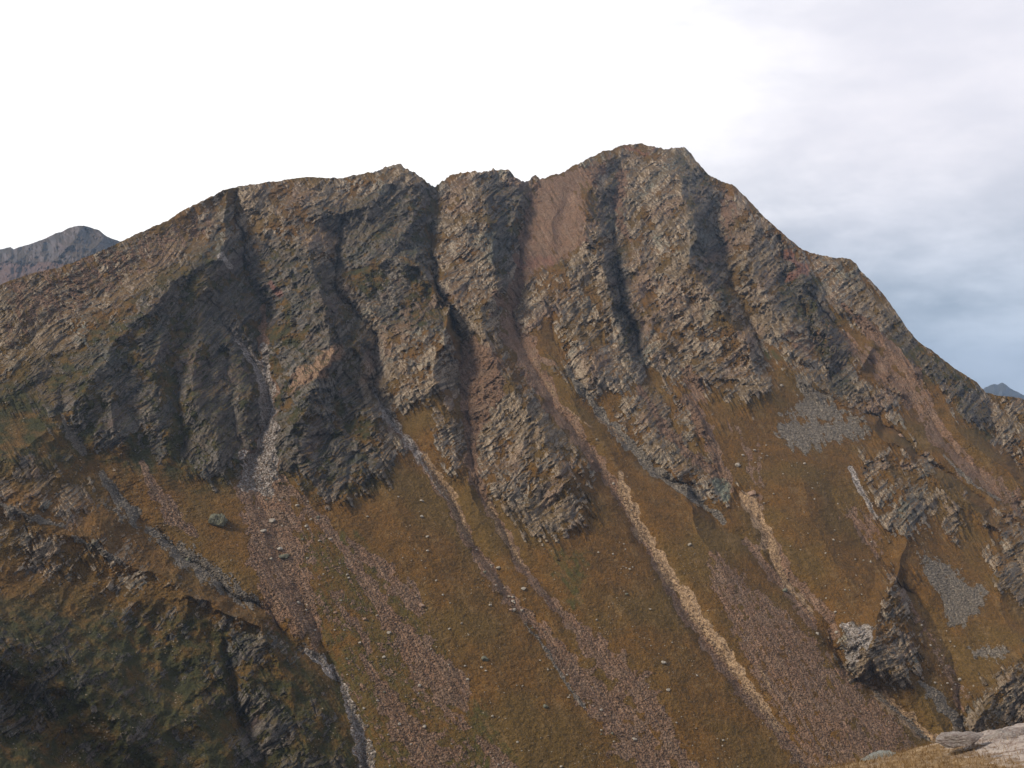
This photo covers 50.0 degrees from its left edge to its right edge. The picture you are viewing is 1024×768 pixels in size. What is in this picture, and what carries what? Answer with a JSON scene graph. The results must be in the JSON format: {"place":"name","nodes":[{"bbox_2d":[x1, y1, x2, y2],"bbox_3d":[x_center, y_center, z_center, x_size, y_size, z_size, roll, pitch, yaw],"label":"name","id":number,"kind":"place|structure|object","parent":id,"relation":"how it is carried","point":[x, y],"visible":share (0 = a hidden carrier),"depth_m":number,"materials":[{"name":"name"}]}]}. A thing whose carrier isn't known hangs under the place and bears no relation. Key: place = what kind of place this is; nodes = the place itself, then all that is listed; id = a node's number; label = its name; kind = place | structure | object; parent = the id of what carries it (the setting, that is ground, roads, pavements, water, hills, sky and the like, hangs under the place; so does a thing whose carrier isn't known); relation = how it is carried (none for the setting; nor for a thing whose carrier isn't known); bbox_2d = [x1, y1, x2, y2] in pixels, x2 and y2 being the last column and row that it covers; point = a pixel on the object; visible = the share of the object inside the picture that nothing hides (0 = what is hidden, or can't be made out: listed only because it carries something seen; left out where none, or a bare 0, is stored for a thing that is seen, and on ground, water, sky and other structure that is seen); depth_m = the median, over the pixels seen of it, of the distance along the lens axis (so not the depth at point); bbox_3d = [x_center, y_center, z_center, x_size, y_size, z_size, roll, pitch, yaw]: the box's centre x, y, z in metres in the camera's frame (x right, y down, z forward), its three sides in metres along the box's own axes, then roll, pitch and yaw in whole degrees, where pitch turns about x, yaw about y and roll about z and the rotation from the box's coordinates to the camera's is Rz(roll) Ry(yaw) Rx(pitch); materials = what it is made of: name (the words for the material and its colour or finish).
{"place":"outdoors","nodes":[
{"label":"outdoors","id":0,"kind":"place"},
{"bbox_2d":[0,226,120,284],"bbox_3d":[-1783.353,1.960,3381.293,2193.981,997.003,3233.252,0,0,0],"label":"mountain ridge","id":1,"kind":"structure","parent":0,"point":[67,246],"depth_m":3092.16,"materials":[{"name":"grey stone"}]},
{"bbox_2d":[0,143,1023,767],"bbox_3d":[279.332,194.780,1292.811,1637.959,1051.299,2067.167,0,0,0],"label":"mountain","id":2,"kind":"structure","parent":0,"point":[752,283],"depth_m":775.49,"materials":[{"name":"brown stone"}]},
{"bbox_2d":[208,513,227,527],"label":"boulder","id":3,"kind":"object","parent":2,"relation":"on","point":[220,520],"visible":1,"depth_m":673.30,"materials":[{"name":"stone"}]},
{"bbox_2d":[279,554,289,558],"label":"boulder","id":4,"kind":"object","parent":2,"relation":"on","point":[284,556],"visible":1,"depth_m":668.67,"materials":[{"name":"stone"}]},
{"bbox_2d":[481,656,488,660],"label":"boulder","id":5,"kind":"object","parent":2,"relation":"on","point":[484,658],"visible":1,"depth_m":633.57,"materials":[{"name":"stone"}]},
{"bbox_2d":[0,253,1011,767],"bbox_3d":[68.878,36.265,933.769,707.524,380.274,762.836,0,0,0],"label":"talus","id":6,"kind":"structure","parent":2,"relation":"on","point":[202,577],"depth_m":742.33,"materials":[{"name":"grey stone"}]},
{"bbox_2d":[0,157,1023,767],"bbox_3d":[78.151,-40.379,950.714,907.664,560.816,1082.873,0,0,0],"label":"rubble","id":7,"kind":"object","parent":2,"relation":"on","point":[468,579],"visible":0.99,"depth_m":674.16,"materials":[{"name":"stone"}]},
{"bbox_2d":[5,164,1020,767],"bbox_3d":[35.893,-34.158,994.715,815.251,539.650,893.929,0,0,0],"label":"scree","id":8,"kind":"structure","parent":2,"relation":"on","point":[599,650],"depth_m":677.05,"materials":[{"name":"pink stone"}]},
{"bbox_2d":[748,490,755,495],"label":"boulder","id":9,"kind":"object","parent":2,"relation":"on","point":[752,493],"visible":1,"depth_m":852.02,"materials":[{"name":"stone"}]},
{"bbox_2d":[0,0,1023,394],"label":"sky","id":10,"kind":"structure","parent":0,"point":[886,137],"materials":[{"name":"white"}]},
{"bbox_2d":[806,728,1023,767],"bbox_3d":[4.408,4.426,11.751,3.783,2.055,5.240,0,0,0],"label":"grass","id":11,"kind":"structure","parent":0,"point":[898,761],"depth_m":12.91,"materials":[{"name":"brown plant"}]},
{"bbox_2d":[826,723,1023,767],"bbox_3d":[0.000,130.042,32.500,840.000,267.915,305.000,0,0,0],"label":"ground","id":12,"kind":"structure","parent":0,"point":[1018,742],"depth_m":12.72,"materials":[{"name":"grey stone"}]},
{"bbox_2d":[860,750,893,760],"bbox_3d":[4.587,4.665,13.723,0.511,0.064,0.378,-9,2,-11],"label":"rock","id":13,"kind":"object","parent":12,"relation":"on","point":[881,752],"visible":0.41,"depth_m":13.75,"materials":[{"name":"grey stone"}]},
{"bbox_2d":[935,731,983,747],"bbox_3d":[5.256,4.170,12.908,0.590,0.173,0.378,-6,1,-6],"label":"rock","id":14,"kind":"object","parent":12,"relation":"on","point":[953,739],"visible":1,"depth_m":12.80,"materials":[{"name":"stone"}]},
{"bbox_2d":[976,726,1023,741],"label":"rock","id":15,"kind":"object","parent":12,"relation":"on","point":[1008,732],"visible":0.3,"depth_m":13.16,"materials":[{"name":"stone"}]},
{"bbox_2d":[983,383,1023,398],"bbox_3d":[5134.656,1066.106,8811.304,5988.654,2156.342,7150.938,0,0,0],"label":"distant mountain","id":16,"kind":"structure","parent":0,"point":[1001,389],"depth_m":8595.49,"materials":[{"name":"grey stone"}]}
]}

